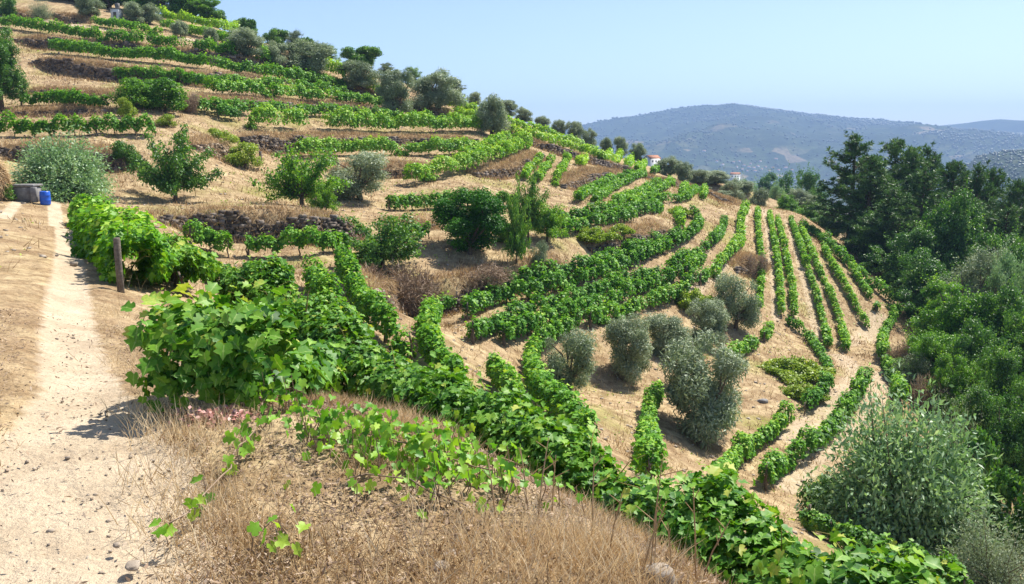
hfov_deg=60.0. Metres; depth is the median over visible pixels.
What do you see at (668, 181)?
vine row
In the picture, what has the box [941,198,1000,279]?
pine tree
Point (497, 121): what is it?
olive tree
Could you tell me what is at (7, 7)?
shrub
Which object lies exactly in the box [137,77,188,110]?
shrub
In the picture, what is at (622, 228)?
bramble
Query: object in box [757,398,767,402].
stone
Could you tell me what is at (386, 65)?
ridge tree
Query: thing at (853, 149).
pine tree
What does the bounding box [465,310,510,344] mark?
vine row
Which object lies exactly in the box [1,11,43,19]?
terrace wall
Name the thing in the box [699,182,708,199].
vine row
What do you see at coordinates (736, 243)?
vine row
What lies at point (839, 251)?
vine row
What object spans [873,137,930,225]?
pine tree
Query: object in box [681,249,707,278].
vine row
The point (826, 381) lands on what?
vine row
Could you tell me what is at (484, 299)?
vine row
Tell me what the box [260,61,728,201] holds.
terrace wall
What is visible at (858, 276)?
vine row
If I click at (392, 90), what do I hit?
olive tree
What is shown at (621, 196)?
vine row
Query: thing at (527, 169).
vine row
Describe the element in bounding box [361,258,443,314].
dry bush
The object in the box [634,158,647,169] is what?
vine row
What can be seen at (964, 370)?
forest tree
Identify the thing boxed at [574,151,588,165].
vine row
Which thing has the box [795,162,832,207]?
crest tree
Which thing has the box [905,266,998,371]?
forest tree
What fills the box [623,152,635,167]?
vine row
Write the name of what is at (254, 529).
vine shoot
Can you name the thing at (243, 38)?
olive tree
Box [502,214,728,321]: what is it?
vine row
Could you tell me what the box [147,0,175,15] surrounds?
hilltop tree
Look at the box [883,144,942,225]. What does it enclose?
pine tree
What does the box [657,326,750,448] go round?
olive tree
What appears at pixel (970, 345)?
forest tree
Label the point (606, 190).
vine row
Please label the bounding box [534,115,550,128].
olive tree
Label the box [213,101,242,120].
vine row
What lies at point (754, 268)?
dry bush
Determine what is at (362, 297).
vine row
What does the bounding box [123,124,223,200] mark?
fruit tree
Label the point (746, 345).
vine row
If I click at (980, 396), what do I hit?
forest tree
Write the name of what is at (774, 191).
crest tree
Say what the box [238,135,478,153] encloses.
terrace wall
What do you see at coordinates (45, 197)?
barrel
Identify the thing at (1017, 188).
pine tree
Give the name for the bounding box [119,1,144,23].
olive tree
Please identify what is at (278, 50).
olive tree
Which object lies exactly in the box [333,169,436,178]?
terrace wall
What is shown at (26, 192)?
concrete tank
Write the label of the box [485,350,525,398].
vine row
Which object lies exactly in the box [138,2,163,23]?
olive tree
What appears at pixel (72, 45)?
vine row
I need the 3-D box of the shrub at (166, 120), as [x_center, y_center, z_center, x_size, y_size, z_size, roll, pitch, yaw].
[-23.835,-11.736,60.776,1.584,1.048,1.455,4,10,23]
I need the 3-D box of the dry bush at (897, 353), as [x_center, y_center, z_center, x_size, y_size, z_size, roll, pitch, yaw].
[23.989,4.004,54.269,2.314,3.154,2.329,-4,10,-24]
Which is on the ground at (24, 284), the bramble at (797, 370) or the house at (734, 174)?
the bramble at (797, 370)
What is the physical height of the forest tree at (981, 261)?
11.591 m
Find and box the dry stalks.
[481,437,729,581]
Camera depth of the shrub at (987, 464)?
29.87 m
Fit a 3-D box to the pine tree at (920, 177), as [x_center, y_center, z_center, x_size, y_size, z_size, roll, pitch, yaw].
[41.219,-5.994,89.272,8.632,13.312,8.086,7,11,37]
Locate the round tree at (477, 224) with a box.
[430,186,509,254]
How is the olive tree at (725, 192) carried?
on the ground at (24, 284)
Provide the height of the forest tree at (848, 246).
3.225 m
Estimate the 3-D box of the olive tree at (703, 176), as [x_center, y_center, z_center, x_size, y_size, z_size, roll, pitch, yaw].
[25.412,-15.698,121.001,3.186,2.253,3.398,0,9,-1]
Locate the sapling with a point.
(515, 237)
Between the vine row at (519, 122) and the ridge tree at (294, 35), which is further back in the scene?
the ridge tree at (294, 35)
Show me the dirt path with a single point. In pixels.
(68, 296)
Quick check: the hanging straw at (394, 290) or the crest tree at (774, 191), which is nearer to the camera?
the hanging straw at (394, 290)
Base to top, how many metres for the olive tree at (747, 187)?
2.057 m
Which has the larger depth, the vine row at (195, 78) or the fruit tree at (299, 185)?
the vine row at (195, 78)
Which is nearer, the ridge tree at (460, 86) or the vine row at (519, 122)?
the vine row at (519, 122)
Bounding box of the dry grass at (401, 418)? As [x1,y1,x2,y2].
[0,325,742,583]
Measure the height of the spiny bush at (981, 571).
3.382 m
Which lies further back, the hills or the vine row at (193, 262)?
the hills
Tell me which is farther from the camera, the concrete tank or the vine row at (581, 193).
the vine row at (581, 193)
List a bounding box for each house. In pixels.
[109,3,123,21]
[643,155,660,165]
[730,172,739,179]
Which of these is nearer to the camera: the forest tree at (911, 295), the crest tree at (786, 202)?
the forest tree at (911, 295)
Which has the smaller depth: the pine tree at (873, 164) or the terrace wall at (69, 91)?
the terrace wall at (69, 91)
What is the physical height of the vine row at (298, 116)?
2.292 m
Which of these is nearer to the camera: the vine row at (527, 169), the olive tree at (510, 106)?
the vine row at (527, 169)
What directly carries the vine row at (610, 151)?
on the ground at (24, 284)
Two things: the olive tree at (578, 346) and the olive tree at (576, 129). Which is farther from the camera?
the olive tree at (576, 129)
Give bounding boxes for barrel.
[39,191,50,204]
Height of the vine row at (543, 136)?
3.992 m
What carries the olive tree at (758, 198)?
on the ground at (24, 284)
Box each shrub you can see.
[0,0,16,15]
[1,184,16,200]
[105,77,155,108]
[108,140,141,165]
[116,96,137,116]
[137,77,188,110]
[154,113,176,126]
[208,127,239,144]
[222,141,265,166]
[496,223,510,241]
[529,240,548,264]
[796,470,845,520]
[889,352,932,394]
[941,425,1001,530]
[973,464,1023,574]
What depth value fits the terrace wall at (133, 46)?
91.53 m
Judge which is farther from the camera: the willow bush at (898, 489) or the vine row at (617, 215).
the vine row at (617, 215)
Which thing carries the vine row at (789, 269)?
on the ground at (24, 284)
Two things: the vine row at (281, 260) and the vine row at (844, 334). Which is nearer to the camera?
the vine row at (281, 260)
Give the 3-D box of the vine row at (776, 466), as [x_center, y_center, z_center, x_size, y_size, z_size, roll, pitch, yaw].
[14.613,6.029,41.133,1.352,2.087,18.863,6,11,32]
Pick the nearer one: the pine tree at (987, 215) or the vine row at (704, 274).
the vine row at (704, 274)
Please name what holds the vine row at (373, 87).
on the ground at (24, 284)
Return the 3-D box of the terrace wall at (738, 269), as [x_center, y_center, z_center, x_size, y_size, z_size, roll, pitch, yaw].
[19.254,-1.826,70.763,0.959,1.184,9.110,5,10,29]
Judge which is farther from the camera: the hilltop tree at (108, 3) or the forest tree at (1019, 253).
the hilltop tree at (108, 3)
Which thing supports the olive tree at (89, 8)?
on the ground at (24, 284)
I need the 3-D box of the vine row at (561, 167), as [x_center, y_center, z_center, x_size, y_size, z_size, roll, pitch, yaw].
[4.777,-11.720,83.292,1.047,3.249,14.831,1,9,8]
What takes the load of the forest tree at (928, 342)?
on the ground at (24, 284)
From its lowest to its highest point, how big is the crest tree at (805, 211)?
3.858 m
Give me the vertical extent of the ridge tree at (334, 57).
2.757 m
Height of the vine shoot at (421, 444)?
0.466 m
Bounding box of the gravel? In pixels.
[1,334,212,583]
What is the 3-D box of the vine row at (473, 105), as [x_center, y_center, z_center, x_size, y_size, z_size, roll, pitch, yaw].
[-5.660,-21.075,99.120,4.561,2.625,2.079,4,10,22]
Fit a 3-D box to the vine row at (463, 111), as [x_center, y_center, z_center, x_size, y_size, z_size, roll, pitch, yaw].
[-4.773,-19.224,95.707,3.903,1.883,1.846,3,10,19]
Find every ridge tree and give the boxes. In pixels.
[233,17,257,34]
[262,27,289,45]
[284,27,303,49]
[294,36,313,49]
[320,43,341,60]
[340,45,383,65]
[377,62,399,74]
[406,65,423,81]
[450,78,466,91]
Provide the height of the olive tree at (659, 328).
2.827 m
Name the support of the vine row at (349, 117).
on the ground at (24, 284)
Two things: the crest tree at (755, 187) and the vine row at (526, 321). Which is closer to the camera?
the vine row at (526, 321)
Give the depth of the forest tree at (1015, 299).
52.66 m
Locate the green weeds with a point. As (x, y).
(472, 266)
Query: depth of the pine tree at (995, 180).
94.06 m
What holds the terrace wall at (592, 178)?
on the ground at (24, 284)
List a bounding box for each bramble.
[576,226,622,242]
[606,223,635,234]
[666,205,692,214]
[674,287,714,310]
[755,354,835,384]
[778,382,831,401]
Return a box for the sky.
[158,0,1023,126]
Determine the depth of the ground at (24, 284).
41.93 m
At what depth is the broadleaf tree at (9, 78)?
66.70 m
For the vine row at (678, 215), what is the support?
on the ground at (24, 284)
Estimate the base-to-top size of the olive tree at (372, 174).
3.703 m
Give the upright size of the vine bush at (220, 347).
0.824 m
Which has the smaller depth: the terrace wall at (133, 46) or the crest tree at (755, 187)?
the terrace wall at (133, 46)
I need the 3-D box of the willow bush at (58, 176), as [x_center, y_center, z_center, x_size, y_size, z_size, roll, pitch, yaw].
[-21.164,-5.810,41.845,5.686,4.594,5.606,5,10,29]
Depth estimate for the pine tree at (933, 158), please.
99.64 m
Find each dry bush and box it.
[181,90,200,113]
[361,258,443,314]
[458,259,519,288]
[738,254,769,277]
[885,336,915,374]
[908,371,954,418]
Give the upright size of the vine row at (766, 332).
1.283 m
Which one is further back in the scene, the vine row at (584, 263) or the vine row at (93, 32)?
the vine row at (93, 32)
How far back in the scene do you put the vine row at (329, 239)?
41.04 m
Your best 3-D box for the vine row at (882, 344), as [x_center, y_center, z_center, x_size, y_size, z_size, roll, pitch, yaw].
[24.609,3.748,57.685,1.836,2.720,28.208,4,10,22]
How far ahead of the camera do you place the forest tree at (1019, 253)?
71.95 m
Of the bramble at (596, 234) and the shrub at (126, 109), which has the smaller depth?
the bramble at (596, 234)
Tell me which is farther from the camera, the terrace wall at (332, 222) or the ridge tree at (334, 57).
the ridge tree at (334, 57)
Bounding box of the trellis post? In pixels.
[113,237,124,292]
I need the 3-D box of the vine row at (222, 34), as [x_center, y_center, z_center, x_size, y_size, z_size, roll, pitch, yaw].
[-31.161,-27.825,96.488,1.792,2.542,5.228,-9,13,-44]
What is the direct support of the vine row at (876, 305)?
on the ground at (24, 284)
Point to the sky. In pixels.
(938, 62)
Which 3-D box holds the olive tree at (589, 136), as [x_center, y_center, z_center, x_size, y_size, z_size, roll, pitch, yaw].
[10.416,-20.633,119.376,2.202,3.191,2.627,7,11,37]
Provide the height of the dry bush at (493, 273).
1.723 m
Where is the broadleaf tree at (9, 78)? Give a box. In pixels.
[0,17,32,110]
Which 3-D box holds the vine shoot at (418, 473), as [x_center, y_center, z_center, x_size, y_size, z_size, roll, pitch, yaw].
[-0.571,0.928,4.285,1.100,0.219,0.597,0,9,0]
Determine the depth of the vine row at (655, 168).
110.93 m
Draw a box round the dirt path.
[0,199,230,583]
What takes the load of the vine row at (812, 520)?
on the ground at (24, 284)
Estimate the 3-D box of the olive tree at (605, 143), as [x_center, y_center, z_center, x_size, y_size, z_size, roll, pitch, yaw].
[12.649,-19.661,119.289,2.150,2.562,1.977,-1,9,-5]
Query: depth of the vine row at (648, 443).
21.66 m
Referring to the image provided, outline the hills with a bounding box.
[565,104,1023,228]
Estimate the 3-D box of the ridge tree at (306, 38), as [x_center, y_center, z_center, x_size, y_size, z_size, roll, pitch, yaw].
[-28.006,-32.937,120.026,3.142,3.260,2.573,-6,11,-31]
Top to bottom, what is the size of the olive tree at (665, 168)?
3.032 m
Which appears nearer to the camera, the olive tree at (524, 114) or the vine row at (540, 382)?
the vine row at (540, 382)
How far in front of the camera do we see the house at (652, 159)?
236.12 m
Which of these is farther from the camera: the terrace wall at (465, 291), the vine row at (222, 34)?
the vine row at (222, 34)
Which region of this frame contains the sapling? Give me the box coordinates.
[500,192,531,263]
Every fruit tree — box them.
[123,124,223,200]
[247,140,354,206]
[306,175,341,211]
[337,212,425,269]
[504,166,552,239]
[529,199,569,241]
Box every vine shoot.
[149,415,266,545]
[232,394,584,512]
[245,364,319,414]
[246,503,312,565]
[283,453,505,522]
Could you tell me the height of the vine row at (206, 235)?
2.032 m
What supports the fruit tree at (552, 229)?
on the ground at (24, 284)
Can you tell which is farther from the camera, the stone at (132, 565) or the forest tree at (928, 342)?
the forest tree at (928, 342)
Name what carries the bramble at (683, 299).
on the ground at (24, 284)
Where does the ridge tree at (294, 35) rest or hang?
on the ground at (24, 284)
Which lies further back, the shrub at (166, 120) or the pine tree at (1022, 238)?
the pine tree at (1022, 238)
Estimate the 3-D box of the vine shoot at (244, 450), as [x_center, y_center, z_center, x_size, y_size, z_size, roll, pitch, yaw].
[-1.426,0.882,4.344,0.197,0.226,1.351,0,9,0]
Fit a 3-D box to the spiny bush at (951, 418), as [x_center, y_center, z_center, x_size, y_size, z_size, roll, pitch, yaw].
[16.893,6.354,34.354,3.224,7.165,3.459,-2,9,-12]
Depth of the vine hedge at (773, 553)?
7.74 m
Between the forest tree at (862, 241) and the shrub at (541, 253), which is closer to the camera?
the shrub at (541, 253)
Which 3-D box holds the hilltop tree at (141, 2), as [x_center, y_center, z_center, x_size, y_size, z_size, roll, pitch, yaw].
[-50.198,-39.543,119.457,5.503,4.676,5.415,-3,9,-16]
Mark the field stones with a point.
(496, 261)
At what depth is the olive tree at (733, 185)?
118.77 m
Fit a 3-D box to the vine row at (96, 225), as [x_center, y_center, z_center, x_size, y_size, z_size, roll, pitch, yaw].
[-11.704,-1.924,25.150,2.025,2.283,26.017,-5,10,-27]
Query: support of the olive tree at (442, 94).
on the ground at (24, 284)
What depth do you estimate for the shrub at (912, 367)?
50.78 m
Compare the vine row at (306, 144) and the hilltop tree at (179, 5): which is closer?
the vine row at (306, 144)
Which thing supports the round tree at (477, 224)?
on the ground at (24, 284)
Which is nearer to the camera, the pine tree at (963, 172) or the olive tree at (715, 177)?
the pine tree at (963, 172)
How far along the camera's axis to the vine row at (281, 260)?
15.23 m
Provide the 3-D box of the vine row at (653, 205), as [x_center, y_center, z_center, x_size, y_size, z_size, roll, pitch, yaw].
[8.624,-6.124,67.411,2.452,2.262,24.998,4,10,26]
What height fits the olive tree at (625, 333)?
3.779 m
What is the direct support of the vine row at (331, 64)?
on the ground at (24, 284)
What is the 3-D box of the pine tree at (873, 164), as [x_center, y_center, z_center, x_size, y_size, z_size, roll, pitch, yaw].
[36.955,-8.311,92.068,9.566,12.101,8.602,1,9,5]
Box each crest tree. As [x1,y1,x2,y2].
[735,171,757,191]
[754,168,777,193]
[769,180,786,200]
[773,164,796,197]
[775,191,802,212]
[776,186,818,206]
[793,201,827,223]
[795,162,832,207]
[807,207,845,236]
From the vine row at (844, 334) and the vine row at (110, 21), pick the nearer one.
the vine row at (844, 334)
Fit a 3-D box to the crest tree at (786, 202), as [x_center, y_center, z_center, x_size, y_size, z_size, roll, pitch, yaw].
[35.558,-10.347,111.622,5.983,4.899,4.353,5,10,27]
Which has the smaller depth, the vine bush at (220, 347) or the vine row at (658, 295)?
the vine bush at (220, 347)
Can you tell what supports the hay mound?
on the ground at (24, 284)
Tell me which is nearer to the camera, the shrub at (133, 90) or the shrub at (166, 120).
the shrub at (166, 120)
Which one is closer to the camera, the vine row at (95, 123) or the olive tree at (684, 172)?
the vine row at (95, 123)
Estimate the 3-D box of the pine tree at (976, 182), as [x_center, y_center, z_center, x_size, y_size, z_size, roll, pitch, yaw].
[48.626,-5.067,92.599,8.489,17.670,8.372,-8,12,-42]
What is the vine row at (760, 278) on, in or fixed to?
on the ground at (24, 284)
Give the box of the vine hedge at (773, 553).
[217,255,962,583]
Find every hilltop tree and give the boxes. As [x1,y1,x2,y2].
[92,0,123,8]
[118,0,158,7]
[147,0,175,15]
[168,0,197,19]
[187,0,222,17]
[203,10,227,28]
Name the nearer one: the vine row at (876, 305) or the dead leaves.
the dead leaves
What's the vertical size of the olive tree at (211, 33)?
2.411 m
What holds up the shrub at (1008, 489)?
on the ground at (24, 284)
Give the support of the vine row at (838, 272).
on the ground at (24, 284)
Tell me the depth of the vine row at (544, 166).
79.60 m
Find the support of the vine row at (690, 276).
on the ground at (24, 284)
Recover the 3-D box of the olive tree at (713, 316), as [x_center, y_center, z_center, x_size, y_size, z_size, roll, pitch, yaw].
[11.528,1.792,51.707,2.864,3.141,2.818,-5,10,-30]
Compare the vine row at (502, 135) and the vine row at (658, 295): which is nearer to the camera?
the vine row at (658, 295)
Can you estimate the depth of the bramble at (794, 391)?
46.09 m
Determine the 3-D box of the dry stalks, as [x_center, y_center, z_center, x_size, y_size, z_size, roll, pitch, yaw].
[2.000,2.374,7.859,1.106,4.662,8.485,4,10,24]
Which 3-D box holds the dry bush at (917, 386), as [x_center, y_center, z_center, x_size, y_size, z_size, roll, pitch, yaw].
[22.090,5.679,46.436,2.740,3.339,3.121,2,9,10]
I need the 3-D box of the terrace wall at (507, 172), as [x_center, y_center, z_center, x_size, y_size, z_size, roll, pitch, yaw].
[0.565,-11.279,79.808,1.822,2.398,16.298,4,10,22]
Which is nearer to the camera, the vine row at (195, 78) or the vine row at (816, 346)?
the vine row at (816, 346)
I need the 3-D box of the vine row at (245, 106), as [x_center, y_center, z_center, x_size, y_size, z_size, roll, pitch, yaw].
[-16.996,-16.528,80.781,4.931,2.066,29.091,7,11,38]
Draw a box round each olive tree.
[26,0,57,18]
[74,0,106,16]
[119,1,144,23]
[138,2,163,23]
[169,19,187,36]
[203,26,218,45]
[224,26,265,57]
[260,39,287,63]
[282,39,335,73]
[324,149,391,200]
[337,59,381,89]
[374,68,415,113]
[407,67,469,110]
[467,91,481,104]
[474,92,511,135]
[502,99,517,116]
[514,106,533,122]
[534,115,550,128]
[542,326,598,397]
[551,119,565,134]
[566,121,584,140]
[582,127,597,145]
[599,136,612,150]
[600,311,653,385]
[613,136,628,155]
[628,143,647,161]
[641,312,693,358]
[656,155,682,175]
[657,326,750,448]
[673,161,693,180]
[685,297,730,347]
[690,169,708,183]
[698,170,731,184]
[713,269,762,330]
[718,190,733,195]
[719,178,745,200]
[738,180,755,193]
[748,187,769,205]
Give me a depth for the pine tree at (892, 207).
85.64 m
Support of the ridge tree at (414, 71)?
on the ground at (24, 284)
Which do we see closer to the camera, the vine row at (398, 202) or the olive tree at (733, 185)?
the vine row at (398, 202)
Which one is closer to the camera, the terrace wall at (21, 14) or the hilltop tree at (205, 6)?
the terrace wall at (21, 14)
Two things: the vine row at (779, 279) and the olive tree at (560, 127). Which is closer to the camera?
the vine row at (779, 279)
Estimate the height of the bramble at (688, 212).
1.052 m
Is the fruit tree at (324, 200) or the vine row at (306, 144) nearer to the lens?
the fruit tree at (324, 200)
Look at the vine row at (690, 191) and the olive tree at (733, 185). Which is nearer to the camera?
the vine row at (690, 191)
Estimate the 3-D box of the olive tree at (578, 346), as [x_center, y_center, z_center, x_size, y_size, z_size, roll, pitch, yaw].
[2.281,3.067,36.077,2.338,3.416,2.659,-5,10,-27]
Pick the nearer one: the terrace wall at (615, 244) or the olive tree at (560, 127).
the terrace wall at (615, 244)
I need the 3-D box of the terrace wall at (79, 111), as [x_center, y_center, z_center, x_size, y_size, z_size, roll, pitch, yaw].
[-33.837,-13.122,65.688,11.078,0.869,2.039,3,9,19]
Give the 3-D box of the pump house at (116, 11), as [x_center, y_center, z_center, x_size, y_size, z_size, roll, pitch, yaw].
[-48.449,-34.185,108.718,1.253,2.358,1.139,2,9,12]
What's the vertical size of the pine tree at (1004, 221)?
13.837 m
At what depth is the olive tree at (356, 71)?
96.72 m
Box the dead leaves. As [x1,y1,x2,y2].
[151,404,258,427]
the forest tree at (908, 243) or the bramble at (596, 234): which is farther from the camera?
the forest tree at (908, 243)
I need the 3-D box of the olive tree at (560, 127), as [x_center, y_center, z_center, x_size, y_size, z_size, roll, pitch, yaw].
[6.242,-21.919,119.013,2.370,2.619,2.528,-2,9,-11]
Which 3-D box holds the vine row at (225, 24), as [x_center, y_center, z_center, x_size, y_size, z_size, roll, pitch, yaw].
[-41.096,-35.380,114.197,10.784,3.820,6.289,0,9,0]
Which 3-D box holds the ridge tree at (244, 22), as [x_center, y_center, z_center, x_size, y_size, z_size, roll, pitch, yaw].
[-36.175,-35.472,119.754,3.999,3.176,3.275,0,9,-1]
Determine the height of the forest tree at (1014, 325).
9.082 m
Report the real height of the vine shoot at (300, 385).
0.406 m
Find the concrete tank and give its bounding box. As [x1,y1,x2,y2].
[10,184,42,201]
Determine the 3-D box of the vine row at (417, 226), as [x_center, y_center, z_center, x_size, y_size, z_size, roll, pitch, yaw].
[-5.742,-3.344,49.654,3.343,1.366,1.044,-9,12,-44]
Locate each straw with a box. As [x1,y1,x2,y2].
[0,7,769,316]
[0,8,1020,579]
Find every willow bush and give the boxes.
[8,121,120,204]
[795,357,1018,562]
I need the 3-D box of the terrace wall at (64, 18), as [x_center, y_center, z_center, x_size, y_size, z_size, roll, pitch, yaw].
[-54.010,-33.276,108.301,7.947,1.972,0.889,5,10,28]
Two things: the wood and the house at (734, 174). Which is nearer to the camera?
the house at (734, 174)
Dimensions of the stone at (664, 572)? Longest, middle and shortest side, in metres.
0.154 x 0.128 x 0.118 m
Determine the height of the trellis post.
1.109 m
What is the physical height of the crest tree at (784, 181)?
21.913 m
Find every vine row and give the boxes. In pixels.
[0,13,236,54]
[0,107,159,136]
[18,87,109,106]
[47,37,347,87]
[62,192,187,283]
[90,15,162,35]
[112,63,346,95]
[127,240,221,296]
[155,4,239,30]
[159,18,212,35]
[162,231,275,301]
[182,218,236,257]
[197,95,448,120]
[201,75,383,105]
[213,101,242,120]
[216,29,230,42]
[240,220,351,256]
[241,250,288,297]
[244,102,309,129]
[253,326,348,397]
[254,43,276,64]
[292,130,482,155]
[300,252,359,316]
[321,105,483,130]
[323,58,347,77]
[333,241,417,361]
[366,77,381,92]
[384,186,519,211]
[397,221,432,238]
[402,129,532,180]
[413,290,469,382]
[448,96,478,111]
[452,105,482,121]
[456,129,512,158]
[460,205,704,320]
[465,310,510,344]
[481,225,681,286]
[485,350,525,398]
[497,263,683,346]
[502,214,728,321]
[506,114,598,150]
[507,124,608,159]
[520,152,543,178]
[521,306,599,440]
[534,151,555,180]
[550,150,571,185]
[551,198,663,219]
[559,203,638,237]
[572,168,634,200]
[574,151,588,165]
[584,279,691,328]
[590,166,647,202]
[597,147,613,159]
[609,148,623,162]
[610,176,662,204]
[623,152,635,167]
[626,175,675,203]
[629,379,668,479]
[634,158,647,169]
[638,184,700,201]
[649,164,660,173]
[672,206,686,229]
[677,180,689,193]
[679,267,698,285]
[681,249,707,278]
[697,265,710,285]
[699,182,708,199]
[708,396,795,490]
[709,200,750,277]
[726,333,760,354]
[754,205,766,308]
[756,364,874,490]
[759,320,774,341]
[766,208,785,314]
[775,213,799,317]
[785,316,833,369]
[788,215,833,346]
[796,370,834,415]
[797,221,851,350]
[797,502,973,583]
[800,218,901,303]
[820,241,869,327]
[847,261,872,299]
[871,300,881,311]
[875,301,909,408]
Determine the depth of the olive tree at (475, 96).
118.95 m
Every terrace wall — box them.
[0,109,109,116]
[0,145,142,172]
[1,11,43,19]
[13,37,272,72]
[27,90,108,97]
[28,58,267,88]
[51,13,92,23]
[157,210,363,245]
[189,99,376,109]
[192,143,230,160]
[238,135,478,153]
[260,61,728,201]
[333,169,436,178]
[375,265,572,317]
[472,153,544,178]
[560,172,616,189]
[587,229,670,252]
[733,259,767,274]
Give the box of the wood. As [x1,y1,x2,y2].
[563,103,1023,212]
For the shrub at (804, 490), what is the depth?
29.02 m
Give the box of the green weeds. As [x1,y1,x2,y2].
[0,36,1014,546]
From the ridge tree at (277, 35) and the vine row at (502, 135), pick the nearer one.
the vine row at (502, 135)
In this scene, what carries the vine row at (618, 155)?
on the ground at (24, 284)
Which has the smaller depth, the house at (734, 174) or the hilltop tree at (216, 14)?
the hilltop tree at (216, 14)
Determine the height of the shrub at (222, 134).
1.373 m
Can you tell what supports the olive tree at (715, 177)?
on the ground at (24, 284)
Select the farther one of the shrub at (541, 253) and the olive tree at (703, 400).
the shrub at (541, 253)
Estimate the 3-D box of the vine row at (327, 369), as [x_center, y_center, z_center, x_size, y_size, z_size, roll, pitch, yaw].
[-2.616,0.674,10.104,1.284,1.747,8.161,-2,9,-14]
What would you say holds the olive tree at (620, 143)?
on the ground at (24, 284)
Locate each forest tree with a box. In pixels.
[837,232,861,256]
[847,207,907,273]
[857,220,937,301]
[878,259,913,304]
[882,324,955,381]
[883,175,986,282]
[885,241,954,323]
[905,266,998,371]
[916,234,1015,334]
[923,342,987,429]
[945,306,1023,427]
[957,273,1023,340]
[960,376,1013,443]
[965,218,1023,293]
[968,338,1023,431]
[983,235,1023,332]
[986,383,1023,513]
[990,293,1023,378]
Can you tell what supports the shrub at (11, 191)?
on the ground at (24, 284)
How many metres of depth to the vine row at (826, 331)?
70.31 m
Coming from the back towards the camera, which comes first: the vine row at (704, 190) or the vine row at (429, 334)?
the vine row at (704, 190)
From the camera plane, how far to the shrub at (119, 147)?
53.31 m
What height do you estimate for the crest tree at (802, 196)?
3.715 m
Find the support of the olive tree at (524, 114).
on the ground at (24, 284)
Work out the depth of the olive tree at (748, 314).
55.42 m
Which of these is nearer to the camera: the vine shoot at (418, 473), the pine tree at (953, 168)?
the vine shoot at (418, 473)
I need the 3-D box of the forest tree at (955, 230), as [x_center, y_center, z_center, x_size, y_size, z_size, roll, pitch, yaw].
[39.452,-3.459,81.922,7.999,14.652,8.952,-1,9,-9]
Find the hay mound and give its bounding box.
[0,156,15,200]
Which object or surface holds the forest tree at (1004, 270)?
on the ground at (24, 284)
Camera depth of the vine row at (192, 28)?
102.91 m
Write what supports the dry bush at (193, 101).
on the ground at (24, 284)
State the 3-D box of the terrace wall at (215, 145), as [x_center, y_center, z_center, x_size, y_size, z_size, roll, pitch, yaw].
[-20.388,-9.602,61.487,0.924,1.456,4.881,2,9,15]
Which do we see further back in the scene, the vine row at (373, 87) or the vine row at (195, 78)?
the vine row at (373, 87)
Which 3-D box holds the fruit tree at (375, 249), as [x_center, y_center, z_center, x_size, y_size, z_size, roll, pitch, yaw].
[-6.630,-2.465,44.659,4.852,3.263,5.247,-2,9,-11]
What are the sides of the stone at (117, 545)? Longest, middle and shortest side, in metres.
0.035 x 0.030 x 0.022 m
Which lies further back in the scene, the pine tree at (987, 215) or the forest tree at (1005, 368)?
the pine tree at (987, 215)
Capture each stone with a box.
[113,542,120,547]
[125,560,139,570]
[434,560,448,572]
[641,563,676,583]
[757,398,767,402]
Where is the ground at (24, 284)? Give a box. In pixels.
[0,0,1023,583]
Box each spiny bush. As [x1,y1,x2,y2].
[913,367,986,472]
[931,490,1023,583]
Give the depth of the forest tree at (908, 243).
80.24 m
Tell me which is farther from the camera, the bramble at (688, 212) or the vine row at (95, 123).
the bramble at (688, 212)
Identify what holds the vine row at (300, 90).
on the ground at (24, 284)
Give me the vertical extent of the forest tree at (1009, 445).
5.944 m
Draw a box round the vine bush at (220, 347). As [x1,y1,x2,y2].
[120,279,310,413]
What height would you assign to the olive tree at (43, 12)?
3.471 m
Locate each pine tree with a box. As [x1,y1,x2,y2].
[801,129,896,247]
[825,154,918,242]
[844,186,930,266]
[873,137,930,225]
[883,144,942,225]
[888,166,956,231]
[916,140,951,210]
[918,159,991,229]
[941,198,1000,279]
[951,202,1023,275]
[952,169,974,196]
[961,160,1007,277]
[977,166,1014,235]
[989,178,1023,235]
[1015,234,1023,256]
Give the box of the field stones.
[0,55,1019,579]
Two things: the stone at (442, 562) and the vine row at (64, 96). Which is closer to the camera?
the stone at (442, 562)
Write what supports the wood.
on the hills
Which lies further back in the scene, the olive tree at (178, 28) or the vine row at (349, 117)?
the olive tree at (178, 28)
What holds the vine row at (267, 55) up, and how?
on the ground at (24, 284)
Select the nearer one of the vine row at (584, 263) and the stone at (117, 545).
the stone at (117, 545)
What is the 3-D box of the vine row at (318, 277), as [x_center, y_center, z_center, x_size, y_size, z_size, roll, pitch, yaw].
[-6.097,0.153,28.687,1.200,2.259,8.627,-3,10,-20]
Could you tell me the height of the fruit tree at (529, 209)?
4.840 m
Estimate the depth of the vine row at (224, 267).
26.91 m
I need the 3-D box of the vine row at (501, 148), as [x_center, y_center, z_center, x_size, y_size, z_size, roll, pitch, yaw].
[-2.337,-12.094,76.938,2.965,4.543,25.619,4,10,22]
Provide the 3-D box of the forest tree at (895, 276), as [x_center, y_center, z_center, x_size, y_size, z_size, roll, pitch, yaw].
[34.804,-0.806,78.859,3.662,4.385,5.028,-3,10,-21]

